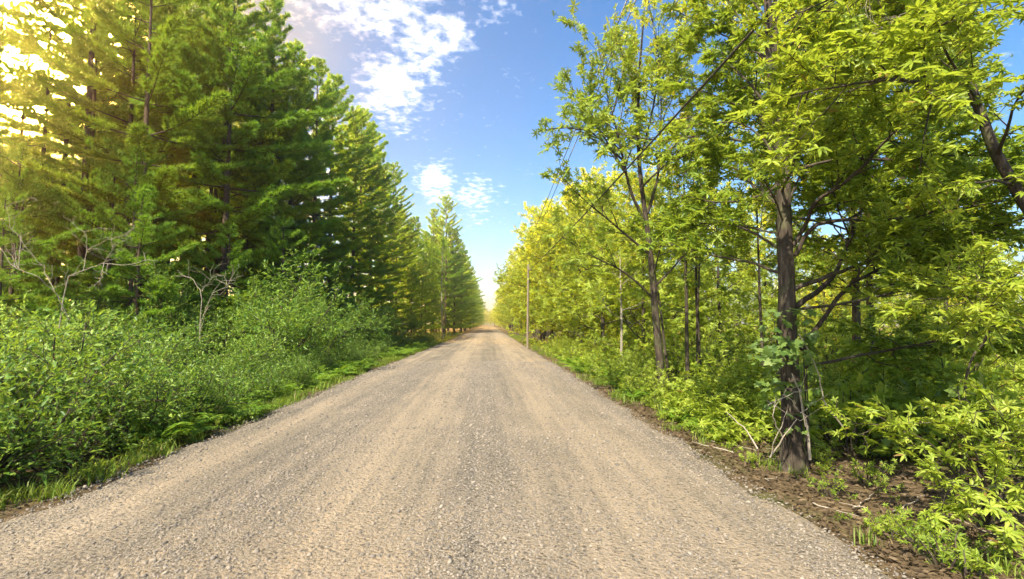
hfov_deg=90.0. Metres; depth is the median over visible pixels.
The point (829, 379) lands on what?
shrub
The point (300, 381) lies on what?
shrub
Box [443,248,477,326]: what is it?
pine tree
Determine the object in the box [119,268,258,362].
shrub
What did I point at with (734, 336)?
shrub
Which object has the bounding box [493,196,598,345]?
broadleaf tree
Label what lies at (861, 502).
fallen stick
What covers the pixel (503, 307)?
broadleaf tree
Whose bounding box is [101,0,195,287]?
pine tree
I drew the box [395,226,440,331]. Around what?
pine tree
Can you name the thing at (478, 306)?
pine tree
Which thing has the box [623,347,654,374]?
shrub
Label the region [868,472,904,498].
leafy plant
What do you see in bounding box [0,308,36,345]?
shrub
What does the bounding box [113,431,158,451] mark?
fern
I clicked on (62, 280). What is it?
pine tree
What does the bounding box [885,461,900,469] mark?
leafy plant
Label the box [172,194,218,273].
pine tree
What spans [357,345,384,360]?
shrub
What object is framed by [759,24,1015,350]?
broadleaf tree
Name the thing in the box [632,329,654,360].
shrub
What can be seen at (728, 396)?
shrub
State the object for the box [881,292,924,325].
broadleaf tree
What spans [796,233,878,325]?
broadleaf tree
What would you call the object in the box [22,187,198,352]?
pine tree
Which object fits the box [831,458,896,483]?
leafy plant
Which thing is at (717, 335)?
shrub
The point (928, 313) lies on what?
shrub
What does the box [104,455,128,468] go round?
leafy plant
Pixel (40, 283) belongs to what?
pine tree
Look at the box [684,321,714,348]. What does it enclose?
shrub
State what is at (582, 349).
shrub
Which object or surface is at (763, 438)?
leafy plant
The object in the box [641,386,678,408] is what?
shrub
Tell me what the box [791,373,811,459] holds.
vine stem
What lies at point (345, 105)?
pine tree
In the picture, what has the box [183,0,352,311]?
pine tree
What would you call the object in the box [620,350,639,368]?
shrub
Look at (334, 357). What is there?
shrub
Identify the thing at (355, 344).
shrub
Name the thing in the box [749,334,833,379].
shrub
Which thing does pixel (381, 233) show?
pine tree
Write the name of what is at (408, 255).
pine tree
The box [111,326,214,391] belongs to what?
shrub
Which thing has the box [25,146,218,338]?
pine tree
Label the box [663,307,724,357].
shrub
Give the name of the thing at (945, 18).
broadleaf tree
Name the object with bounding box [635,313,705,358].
shrub
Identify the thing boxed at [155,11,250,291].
pine tree
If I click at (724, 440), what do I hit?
leafy plant
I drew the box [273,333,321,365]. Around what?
shrub
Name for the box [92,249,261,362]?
shrub
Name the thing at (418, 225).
pine tree
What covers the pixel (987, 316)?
sapling
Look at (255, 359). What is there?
shrub
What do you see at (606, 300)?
broadleaf tree
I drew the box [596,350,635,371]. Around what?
shrub
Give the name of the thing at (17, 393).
shrub
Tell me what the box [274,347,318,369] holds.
shrub
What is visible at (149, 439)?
leafy plant
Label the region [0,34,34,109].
pine tree
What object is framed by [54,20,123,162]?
pine tree
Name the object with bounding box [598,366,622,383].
shrub
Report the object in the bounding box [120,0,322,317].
pine tree
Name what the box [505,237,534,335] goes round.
broadleaf tree
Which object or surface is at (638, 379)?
shrub
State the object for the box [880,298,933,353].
shrub
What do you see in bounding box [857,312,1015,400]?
shrub
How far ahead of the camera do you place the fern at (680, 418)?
9.31 m
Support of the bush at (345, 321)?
on the ground at (894, 481)
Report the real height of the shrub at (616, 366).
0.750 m
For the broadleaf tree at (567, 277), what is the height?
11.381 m
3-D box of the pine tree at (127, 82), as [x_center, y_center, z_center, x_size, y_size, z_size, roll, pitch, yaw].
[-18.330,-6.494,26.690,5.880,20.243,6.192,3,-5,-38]
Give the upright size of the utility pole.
5.837 m
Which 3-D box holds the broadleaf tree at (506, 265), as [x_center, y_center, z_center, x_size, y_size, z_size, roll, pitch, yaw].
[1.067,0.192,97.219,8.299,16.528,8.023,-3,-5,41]
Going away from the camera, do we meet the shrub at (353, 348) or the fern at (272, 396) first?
the fern at (272, 396)
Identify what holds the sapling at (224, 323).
on the ground at (894, 481)
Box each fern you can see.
[55,401,198,446]
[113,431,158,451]
[119,408,220,442]
[124,414,206,448]
[132,413,230,436]
[176,414,238,427]
[182,402,263,424]
[203,397,259,412]
[206,397,283,415]
[225,380,281,399]
[252,392,291,401]
[264,385,302,398]
[273,382,301,391]
[299,374,328,383]
[301,382,329,388]
[306,364,333,379]
[310,371,340,380]
[323,360,353,370]
[324,363,357,375]
[333,358,375,368]
[336,361,372,370]
[340,363,377,369]
[378,352,395,357]
[386,351,404,356]
[402,342,429,348]
[556,356,585,365]
[561,359,600,367]
[573,362,594,372]
[601,374,646,389]
[616,387,650,399]
[635,382,652,396]
[653,407,691,422]
[678,414,741,426]
[684,419,729,433]
[766,411,833,425]
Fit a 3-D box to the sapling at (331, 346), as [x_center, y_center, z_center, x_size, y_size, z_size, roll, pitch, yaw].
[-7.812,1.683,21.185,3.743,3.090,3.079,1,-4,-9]
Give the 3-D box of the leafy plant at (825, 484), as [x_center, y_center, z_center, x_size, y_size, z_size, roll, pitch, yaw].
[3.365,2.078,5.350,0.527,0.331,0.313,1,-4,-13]
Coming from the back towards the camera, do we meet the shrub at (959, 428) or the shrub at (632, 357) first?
the shrub at (632, 357)
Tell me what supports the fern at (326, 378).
on the ground at (894, 481)
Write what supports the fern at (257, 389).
on the ground at (894, 481)
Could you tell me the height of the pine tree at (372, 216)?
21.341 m
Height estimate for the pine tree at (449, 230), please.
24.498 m
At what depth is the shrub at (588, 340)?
25.14 m
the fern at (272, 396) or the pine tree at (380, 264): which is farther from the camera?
the pine tree at (380, 264)
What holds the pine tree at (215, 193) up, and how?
on the ground at (894, 481)
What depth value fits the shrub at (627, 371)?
13.42 m
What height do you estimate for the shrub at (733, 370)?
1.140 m
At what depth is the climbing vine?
6.19 m
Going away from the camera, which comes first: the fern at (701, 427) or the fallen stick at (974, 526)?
the fallen stick at (974, 526)
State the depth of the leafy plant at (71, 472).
5.54 m
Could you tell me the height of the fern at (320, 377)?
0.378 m
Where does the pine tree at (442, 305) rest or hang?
on the ground at (894, 481)
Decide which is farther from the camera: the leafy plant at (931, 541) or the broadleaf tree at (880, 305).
the broadleaf tree at (880, 305)
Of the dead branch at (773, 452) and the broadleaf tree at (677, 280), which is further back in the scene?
the broadleaf tree at (677, 280)
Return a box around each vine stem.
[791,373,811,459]
[798,333,842,426]
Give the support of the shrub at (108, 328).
on the ground at (894, 481)
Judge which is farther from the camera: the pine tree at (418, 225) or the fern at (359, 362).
the pine tree at (418, 225)
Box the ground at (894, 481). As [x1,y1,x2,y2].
[0,325,1023,578]
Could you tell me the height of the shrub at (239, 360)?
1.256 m
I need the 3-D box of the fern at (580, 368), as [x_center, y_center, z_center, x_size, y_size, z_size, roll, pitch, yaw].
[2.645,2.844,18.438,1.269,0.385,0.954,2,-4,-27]
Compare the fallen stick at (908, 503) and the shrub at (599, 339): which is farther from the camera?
the shrub at (599, 339)
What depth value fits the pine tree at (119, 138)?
30.94 m
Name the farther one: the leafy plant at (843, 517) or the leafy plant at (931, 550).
the leafy plant at (843, 517)
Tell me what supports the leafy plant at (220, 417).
on the ground at (894, 481)
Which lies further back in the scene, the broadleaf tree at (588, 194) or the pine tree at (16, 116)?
the broadleaf tree at (588, 194)
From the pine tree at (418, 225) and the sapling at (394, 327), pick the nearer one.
the sapling at (394, 327)
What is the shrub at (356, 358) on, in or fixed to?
on the ground at (894, 481)
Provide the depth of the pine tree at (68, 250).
31.04 m
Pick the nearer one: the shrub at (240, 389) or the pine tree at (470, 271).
the shrub at (240, 389)
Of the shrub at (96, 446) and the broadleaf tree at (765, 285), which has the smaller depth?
the shrub at (96, 446)
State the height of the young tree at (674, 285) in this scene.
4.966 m
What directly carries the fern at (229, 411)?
on the ground at (894, 481)
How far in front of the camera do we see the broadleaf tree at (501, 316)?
131.01 m
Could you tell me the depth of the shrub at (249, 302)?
19.94 m
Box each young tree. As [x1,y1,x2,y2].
[625,218,693,380]
[640,139,722,383]
[645,215,745,371]
[658,154,731,372]
[724,181,795,366]
[751,214,834,317]
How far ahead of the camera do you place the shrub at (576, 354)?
22.16 m
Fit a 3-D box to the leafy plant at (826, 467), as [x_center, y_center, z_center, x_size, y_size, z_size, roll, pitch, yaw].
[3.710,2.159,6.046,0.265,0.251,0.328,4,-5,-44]
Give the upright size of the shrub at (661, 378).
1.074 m
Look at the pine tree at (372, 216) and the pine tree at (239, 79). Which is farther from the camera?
the pine tree at (372, 216)
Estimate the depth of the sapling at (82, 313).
17.65 m
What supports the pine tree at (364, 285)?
on the ground at (894, 481)
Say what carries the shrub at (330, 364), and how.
on the ground at (894, 481)
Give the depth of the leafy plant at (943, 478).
5.56 m
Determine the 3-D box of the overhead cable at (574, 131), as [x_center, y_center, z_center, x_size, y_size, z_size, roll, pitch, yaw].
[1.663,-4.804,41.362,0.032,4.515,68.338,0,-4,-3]
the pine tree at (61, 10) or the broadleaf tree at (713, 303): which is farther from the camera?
the broadleaf tree at (713, 303)
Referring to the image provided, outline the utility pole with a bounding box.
[526,264,530,349]
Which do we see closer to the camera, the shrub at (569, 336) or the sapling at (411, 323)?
the shrub at (569, 336)
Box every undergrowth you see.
[68,330,463,420]
[535,332,1023,446]
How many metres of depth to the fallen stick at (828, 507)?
4.91 m
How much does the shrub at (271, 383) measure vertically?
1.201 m
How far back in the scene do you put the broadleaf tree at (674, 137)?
10.65 m
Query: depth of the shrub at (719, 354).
15.60 m
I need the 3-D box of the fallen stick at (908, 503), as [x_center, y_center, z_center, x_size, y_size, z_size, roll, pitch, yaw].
[3.934,2.109,5.057,0.760,0.024,0.051,3,-5,-35]
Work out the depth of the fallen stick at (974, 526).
4.48 m
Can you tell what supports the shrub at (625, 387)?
on the ground at (894, 481)
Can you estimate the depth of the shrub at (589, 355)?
19.67 m
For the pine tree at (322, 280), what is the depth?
43.65 m
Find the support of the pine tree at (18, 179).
on the ground at (894, 481)
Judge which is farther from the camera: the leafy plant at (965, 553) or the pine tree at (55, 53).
the pine tree at (55, 53)
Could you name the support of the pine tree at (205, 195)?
on the ground at (894, 481)
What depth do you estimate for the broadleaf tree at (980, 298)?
30.15 m
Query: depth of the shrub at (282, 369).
15.10 m
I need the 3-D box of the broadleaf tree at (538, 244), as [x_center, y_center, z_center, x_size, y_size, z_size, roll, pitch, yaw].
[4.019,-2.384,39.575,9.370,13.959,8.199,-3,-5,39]
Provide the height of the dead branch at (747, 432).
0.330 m
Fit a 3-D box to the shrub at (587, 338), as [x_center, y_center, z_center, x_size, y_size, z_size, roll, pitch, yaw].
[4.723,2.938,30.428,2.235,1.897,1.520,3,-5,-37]
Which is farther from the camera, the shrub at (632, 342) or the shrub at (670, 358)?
the shrub at (632, 342)
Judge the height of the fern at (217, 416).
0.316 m
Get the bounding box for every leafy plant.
[31,456,103,488]
[77,455,119,472]
[89,455,108,470]
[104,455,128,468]
[127,427,178,454]
[175,432,190,444]
[189,416,222,434]
[214,411,231,427]
[220,417,240,427]
[658,411,677,422]
[676,417,689,430]
[682,423,711,438]
[721,442,744,453]
[722,424,741,442]
[731,428,764,444]
[738,446,761,467]
[752,430,777,442]
[804,471,857,499]
[805,447,835,465]
[811,439,837,451]
[811,462,841,474]
[812,443,843,457]
[814,457,844,474]
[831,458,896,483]
[834,511,853,520]
[840,438,860,453]
[840,440,891,459]
[861,506,921,545]
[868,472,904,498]
[873,514,961,551]
[874,498,935,538]
[883,451,897,460]
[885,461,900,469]
[891,515,1005,574]
[913,473,955,488]
[918,542,955,565]
[935,529,1003,578]
[959,529,1021,563]
[986,562,1022,578]
[990,547,1015,562]
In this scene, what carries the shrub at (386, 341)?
on the ground at (894, 481)
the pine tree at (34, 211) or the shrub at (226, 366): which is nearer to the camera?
the shrub at (226, 366)
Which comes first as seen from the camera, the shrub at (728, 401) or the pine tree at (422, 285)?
the shrub at (728, 401)
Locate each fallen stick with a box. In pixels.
[694,442,733,452]
[812,502,856,515]
[852,493,873,507]
[892,495,923,511]
[943,514,994,534]
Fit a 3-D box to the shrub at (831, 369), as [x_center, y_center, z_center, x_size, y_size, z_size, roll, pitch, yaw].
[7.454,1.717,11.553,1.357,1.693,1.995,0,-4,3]
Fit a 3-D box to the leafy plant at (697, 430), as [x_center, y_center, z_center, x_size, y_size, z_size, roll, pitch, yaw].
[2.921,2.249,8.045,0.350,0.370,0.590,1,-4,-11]
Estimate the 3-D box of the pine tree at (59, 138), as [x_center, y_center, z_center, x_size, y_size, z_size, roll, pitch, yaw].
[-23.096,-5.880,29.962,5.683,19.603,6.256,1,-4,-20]
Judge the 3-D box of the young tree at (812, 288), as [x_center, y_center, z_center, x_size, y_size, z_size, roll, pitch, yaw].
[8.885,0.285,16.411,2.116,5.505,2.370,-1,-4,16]
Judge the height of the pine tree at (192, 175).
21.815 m
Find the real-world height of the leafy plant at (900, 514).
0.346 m
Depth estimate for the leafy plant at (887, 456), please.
6.82 m
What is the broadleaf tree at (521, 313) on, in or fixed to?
on the ground at (894, 481)
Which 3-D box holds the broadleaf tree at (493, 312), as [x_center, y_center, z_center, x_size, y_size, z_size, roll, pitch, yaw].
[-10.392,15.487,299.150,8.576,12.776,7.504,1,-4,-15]
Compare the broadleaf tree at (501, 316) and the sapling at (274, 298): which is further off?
the broadleaf tree at (501, 316)
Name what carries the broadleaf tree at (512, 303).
on the ground at (894, 481)
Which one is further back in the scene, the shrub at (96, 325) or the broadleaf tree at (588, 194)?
the broadleaf tree at (588, 194)
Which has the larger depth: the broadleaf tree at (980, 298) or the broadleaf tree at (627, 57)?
the broadleaf tree at (980, 298)
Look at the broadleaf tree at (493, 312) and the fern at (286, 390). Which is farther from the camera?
the broadleaf tree at (493, 312)
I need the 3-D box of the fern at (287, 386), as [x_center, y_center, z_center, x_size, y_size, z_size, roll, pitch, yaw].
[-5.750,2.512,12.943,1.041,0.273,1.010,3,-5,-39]
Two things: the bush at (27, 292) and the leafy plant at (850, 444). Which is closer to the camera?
the leafy plant at (850, 444)
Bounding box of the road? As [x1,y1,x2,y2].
[0,326,891,578]
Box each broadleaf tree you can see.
[484,309,491,323]
[486,305,498,323]
[491,305,505,326]
[492,293,503,327]
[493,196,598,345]
[493,289,526,329]
[494,247,524,332]
[494,287,505,328]
[496,259,529,328]
[497,296,520,330]
[499,278,513,330]
[502,265,531,326]
[504,220,569,338]
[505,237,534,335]
[506,205,551,340]
[511,261,546,338]
[513,240,538,337]
[520,171,619,336]
[527,162,671,351]
[529,163,647,344]
[529,210,625,343]
[530,0,726,401]
[539,209,646,338]
[565,146,727,347]
[581,166,732,345]
[585,0,1023,378]
[628,0,1023,472]
[637,230,733,328]
[662,181,777,343]
[691,260,741,326]
[709,180,815,337]
[709,257,776,329]
[726,0,1023,225]
[732,0,1018,362]
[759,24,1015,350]
[769,277,777,320]
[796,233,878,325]
[797,238,863,331]
[801,272,865,326]
[849,255,905,331]
[880,138,1023,322]
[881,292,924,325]
[923,225,1023,327]
[923,239,1023,335]
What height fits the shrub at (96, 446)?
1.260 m
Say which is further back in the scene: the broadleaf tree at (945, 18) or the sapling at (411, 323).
the sapling at (411, 323)
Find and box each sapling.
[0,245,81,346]
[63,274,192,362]
[64,295,110,346]
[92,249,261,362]
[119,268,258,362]
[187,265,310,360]
[206,304,255,353]
[219,319,260,356]
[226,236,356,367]
[228,277,327,339]
[260,275,322,357]
[272,295,367,359]
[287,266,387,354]
[320,270,404,349]
[323,288,392,346]
[359,299,406,342]
[375,294,434,339]
[582,233,679,358]
[863,223,1023,489]
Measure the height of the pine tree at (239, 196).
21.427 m
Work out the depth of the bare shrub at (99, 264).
9.32 m
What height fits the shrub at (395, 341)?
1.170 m
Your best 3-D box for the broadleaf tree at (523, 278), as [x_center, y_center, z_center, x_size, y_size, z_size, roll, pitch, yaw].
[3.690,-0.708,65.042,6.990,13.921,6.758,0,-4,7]
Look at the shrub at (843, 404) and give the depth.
6.99 m
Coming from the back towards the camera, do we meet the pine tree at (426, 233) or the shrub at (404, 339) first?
the pine tree at (426, 233)
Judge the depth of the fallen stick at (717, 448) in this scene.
7.06 m
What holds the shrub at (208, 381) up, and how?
on the ground at (894, 481)
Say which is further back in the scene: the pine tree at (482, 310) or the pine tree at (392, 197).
the pine tree at (482, 310)
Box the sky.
[0,0,1023,324]
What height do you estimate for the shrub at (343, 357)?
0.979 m
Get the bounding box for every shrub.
[0,197,69,319]
[0,293,113,424]
[0,293,140,401]
[0,302,194,467]
[0,306,143,383]
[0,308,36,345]
[0,348,119,507]
[0,373,138,477]
[0,381,25,471]
[1,313,128,366]
[45,364,214,451]
[58,339,232,439]
[59,216,157,327]
[61,326,210,407]
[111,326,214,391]
[125,309,221,368]
[138,342,265,428]
[140,356,199,399]
[161,361,263,407]
[169,364,214,385]
[176,355,264,407]
[177,262,242,338]
[184,319,286,380]
[198,350,263,388]
[204,358,259,377]
[219,347,271,377]
[226,359,302,403]
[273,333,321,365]
[273,351,312,378]
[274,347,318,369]
[279,358,322,389]
[282,355,328,379]
[286,348,325,368]
[301,357,319,371]
[310,341,341,362]
[315,352,335,373]
[317,345,340,367]
[334,345,350,362]
[335,338,359,360]
[342,333,369,354]
[344,345,371,363]
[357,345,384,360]
[370,325,397,346]
[371,339,392,352]
[377,332,394,350]
[385,338,401,350]
[393,332,409,342]
[396,336,412,345]
[412,331,428,342]
[425,335,434,343]
[544,334,561,353]
[544,340,562,356]
[551,337,570,355]
[556,327,576,343]
[560,339,588,358]
[565,340,584,361]
[574,324,593,349]
[574,329,611,345]
[577,324,617,351]
[578,350,625,375]
[584,347,603,368]
[590,332,644,359]
[592,324,625,347]
[595,351,622,368]
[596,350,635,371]
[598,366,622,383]
[602,339,670,366]
[602,361,646,390]
[606,358,622,372]
[612,363,644,391]
[618,347,632,368]
[619,328,652,351]
[619,374,658,400]
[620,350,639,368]
[620,360,656,391]
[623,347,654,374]
[625,355,653,381]
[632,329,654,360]
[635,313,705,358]
[641,334,706,379]
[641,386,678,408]
[645,358,680,397]
[650,313,682,344]
[651,327,746,378]
[652,314,693,358]
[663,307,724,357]
[681,322,732,364]
[682,362,761,417]
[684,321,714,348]
[690,330,773,386]
[701,328,749,364]
[702,383,743,404]
[705,358,756,393]
[708,322,799,376]
[712,304,770,348]
[714,375,743,414]
[715,390,759,416]
[740,385,844,440]
[748,304,803,360]
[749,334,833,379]
[752,356,873,435]
[797,308,850,375]
[802,299,861,354]
[802,375,940,457]
[803,342,894,396]
[815,315,865,343]
[816,334,876,389]
[821,353,1023,557]
[823,334,851,362]
[827,357,951,440]
[841,299,933,361]
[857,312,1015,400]
[860,371,1023,475]
[863,349,1023,414]
[877,355,1023,444]
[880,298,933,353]
[899,301,1023,381]
[921,300,1001,365]
[921,396,1023,476]
[926,329,1019,374]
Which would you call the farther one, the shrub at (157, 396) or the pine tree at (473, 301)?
the pine tree at (473, 301)
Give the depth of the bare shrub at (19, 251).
8.90 m
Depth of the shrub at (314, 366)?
15.97 m
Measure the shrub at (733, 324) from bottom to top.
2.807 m
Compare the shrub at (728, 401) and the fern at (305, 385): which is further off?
the fern at (305, 385)
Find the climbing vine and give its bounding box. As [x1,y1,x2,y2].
[745,308,834,471]
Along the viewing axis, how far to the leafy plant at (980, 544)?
4.05 m
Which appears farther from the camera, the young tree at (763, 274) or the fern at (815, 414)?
the young tree at (763, 274)
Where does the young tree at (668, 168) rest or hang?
on the ground at (894, 481)
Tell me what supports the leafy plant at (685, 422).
on the ground at (894, 481)
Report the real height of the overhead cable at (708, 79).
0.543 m
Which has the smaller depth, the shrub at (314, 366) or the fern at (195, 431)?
the fern at (195, 431)
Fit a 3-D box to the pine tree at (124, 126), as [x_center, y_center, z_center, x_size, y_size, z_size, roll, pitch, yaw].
[-22.036,-6.097,30.522,5.829,20.105,6.416,0,-4,5]
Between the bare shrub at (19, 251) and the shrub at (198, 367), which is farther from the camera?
the shrub at (198, 367)
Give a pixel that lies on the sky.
(458, 90)
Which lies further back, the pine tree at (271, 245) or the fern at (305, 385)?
the pine tree at (271, 245)
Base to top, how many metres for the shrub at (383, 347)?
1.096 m
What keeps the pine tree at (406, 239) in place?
on the ground at (894, 481)
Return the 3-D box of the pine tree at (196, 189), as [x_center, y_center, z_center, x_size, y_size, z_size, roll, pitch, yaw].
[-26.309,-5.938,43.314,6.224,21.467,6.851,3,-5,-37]
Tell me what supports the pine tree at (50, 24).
on the ground at (894, 481)
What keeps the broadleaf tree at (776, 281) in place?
on the ground at (894, 481)
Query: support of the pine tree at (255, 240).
on the ground at (894, 481)
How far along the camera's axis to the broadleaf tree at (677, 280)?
28.90 m
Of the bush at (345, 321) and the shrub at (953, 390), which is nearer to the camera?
the shrub at (953, 390)
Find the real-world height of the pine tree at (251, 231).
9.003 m
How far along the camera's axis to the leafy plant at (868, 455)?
6.85 m
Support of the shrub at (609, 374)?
on the ground at (894, 481)
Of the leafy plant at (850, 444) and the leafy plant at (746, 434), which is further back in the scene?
the leafy plant at (746, 434)
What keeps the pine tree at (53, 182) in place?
on the ground at (894, 481)
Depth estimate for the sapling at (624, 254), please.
19.70 m
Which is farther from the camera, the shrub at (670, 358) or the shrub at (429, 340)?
the shrub at (429, 340)
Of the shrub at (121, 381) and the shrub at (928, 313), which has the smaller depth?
the shrub at (121, 381)
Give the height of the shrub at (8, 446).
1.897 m
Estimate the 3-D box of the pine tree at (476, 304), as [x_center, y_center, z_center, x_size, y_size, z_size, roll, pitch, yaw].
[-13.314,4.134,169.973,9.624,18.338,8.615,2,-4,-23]
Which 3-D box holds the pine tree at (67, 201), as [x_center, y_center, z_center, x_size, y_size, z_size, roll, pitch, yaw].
[-17.365,-1.566,21.982,5.840,9.950,7.158,1,-4,-8]
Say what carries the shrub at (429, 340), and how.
on the ground at (894, 481)
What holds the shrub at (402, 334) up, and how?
on the ground at (894, 481)
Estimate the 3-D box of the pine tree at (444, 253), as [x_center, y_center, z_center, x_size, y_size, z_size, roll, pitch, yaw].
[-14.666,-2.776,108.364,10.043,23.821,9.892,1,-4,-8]
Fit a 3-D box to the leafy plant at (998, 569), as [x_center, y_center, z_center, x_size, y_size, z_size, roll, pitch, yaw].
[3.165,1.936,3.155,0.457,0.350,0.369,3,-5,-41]
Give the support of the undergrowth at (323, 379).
on the ground at (894, 481)
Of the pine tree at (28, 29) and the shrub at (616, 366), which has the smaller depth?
the shrub at (616, 366)
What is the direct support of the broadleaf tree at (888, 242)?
on the ground at (894, 481)
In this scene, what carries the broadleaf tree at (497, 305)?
on the ground at (894, 481)
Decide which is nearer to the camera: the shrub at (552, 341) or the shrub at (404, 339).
the shrub at (552, 341)
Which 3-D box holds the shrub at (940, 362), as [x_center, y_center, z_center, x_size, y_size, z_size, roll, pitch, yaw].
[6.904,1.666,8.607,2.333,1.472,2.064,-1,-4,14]
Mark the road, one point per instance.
(486, 343)
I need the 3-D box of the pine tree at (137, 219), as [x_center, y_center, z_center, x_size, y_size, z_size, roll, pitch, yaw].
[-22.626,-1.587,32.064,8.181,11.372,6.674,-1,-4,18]
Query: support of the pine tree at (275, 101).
on the ground at (894, 481)
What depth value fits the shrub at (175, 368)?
11.97 m
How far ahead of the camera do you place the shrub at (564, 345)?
26.85 m
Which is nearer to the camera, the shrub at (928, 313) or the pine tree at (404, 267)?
the shrub at (928, 313)
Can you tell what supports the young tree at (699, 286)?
on the ground at (894, 481)
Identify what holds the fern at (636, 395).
on the ground at (894, 481)
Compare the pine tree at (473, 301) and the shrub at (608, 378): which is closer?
the shrub at (608, 378)
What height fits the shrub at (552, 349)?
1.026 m
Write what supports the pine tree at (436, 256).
on the ground at (894, 481)
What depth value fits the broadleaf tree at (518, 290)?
47.77 m
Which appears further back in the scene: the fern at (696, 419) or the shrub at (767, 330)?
the shrub at (767, 330)
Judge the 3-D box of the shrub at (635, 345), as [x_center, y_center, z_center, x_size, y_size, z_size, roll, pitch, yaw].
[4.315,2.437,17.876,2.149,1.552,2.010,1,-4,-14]
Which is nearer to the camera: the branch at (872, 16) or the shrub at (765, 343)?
the branch at (872, 16)
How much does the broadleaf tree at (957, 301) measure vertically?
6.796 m
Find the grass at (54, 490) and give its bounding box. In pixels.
[0,334,1023,578]
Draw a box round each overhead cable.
[509,0,627,287]
[511,0,635,287]
[528,1,777,270]
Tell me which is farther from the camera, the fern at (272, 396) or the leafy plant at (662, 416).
the fern at (272, 396)
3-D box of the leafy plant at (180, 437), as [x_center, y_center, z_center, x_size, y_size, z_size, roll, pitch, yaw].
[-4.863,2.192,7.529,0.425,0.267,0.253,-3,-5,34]
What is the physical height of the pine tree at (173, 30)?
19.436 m
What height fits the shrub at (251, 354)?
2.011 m
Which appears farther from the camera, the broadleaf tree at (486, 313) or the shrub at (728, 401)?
the broadleaf tree at (486, 313)
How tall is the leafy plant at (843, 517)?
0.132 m
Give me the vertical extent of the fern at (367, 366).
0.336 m
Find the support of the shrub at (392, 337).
on the ground at (894, 481)
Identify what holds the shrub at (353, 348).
on the ground at (894, 481)
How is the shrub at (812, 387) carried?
on the ground at (894, 481)
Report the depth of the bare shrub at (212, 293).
10.74 m
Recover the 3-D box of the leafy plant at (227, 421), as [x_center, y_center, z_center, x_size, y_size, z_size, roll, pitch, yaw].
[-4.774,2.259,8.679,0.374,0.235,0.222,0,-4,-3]
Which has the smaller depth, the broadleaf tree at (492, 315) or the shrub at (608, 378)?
the shrub at (608, 378)
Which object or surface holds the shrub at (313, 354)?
on the ground at (894, 481)
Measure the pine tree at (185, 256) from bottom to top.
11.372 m
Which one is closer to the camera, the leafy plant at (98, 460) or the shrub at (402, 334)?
the leafy plant at (98, 460)
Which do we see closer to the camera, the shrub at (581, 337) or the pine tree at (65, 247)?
the pine tree at (65, 247)
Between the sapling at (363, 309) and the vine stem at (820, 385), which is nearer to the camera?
the vine stem at (820, 385)
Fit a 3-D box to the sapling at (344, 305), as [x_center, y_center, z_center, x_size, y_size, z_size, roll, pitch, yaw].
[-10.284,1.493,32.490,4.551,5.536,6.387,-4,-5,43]
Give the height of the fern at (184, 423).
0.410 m
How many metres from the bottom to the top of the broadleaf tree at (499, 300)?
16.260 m
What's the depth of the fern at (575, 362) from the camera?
19.88 m
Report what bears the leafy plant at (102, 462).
on the ground at (894, 481)
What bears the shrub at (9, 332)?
on the ground at (894, 481)
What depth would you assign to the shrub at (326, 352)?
20.97 m
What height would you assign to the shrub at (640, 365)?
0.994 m
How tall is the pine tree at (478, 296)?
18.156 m
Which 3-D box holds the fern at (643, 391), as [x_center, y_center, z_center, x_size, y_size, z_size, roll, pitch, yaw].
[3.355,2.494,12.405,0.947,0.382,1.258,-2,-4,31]
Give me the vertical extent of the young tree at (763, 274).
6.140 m
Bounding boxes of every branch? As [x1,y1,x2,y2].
[726,412,758,449]
[766,369,829,426]
[769,398,796,457]
[848,0,927,35]
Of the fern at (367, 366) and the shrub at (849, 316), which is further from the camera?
the shrub at (849, 316)
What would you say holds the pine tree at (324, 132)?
on the ground at (894, 481)
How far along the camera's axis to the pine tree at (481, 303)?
129.75 m
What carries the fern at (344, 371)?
on the ground at (894, 481)
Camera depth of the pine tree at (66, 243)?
23.76 m
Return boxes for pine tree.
[0,0,42,132]
[0,0,84,168]
[0,0,107,268]
[0,0,136,285]
[0,1,39,21]
[0,17,56,144]
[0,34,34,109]
[0,139,104,320]
[0,141,89,321]
[0,141,101,288]
[0,142,63,314]
[0,186,82,343]
[1,150,164,306]
[1,156,101,313]
[2,0,260,322]
[2,135,194,327]
[2,150,103,287]
[6,149,65,283]
[7,163,114,302]
[10,7,126,265]
[15,0,226,359]
[21,5,124,167]
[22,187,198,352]
[25,0,145,306]
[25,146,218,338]
[35,0,141,271]
[37,178,119,286]
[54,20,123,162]
[54,39,164,262]
[65,172,222,315]
[74,27,190,305]
[98,0,222,299]
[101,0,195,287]
[102,197,192,279]
[103,0,350,355]
[108,8,185,167]
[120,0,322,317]
[125,0,222,264]
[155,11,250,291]
[171,207,204,302]
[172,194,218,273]
[173,223,267,357]
[178,173,218,259]
[182,172,231,209]
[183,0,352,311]
[185,27,217,302]
[194,192,300,321]
[199,7,243,274]
[218,31,292,292]
[228,214,328,311]
[230,106,277,200]
[233,38,352,317]
[242,215,349,318]
[273,56,367,314]
[285,72,400,329]
[297,244,340,318]
[319,105,394,321]
[324,107,414,320]
[339,131,408,330]
[347,152,410,316]
[348,253,379,318]
[368,208,418,302]
[372,161,429,330]
[372,209,435,325]
[385,227,428,325]
[393,216,431,328]
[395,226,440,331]
[402,230,442,332]
[402,265,427,337]
[404,264,438,334]
[417,234,451,332]
[419,208,453,329]
[421,223,452,331]
[425,194,476,333]
[427,229,473,333]
[427,256,456,331]
[429,239,452,338]
[440,242,475,331]
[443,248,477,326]
[443,252,484,323]
[458,260,485,330]
[465,256,478,329]
[468,281,479,321]
[469,276,477,328]
[469,276,486,324]
[472,287,483,326]
[473,275,483,327]
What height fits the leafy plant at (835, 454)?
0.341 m
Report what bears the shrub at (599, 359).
on the ground at (894, 481)

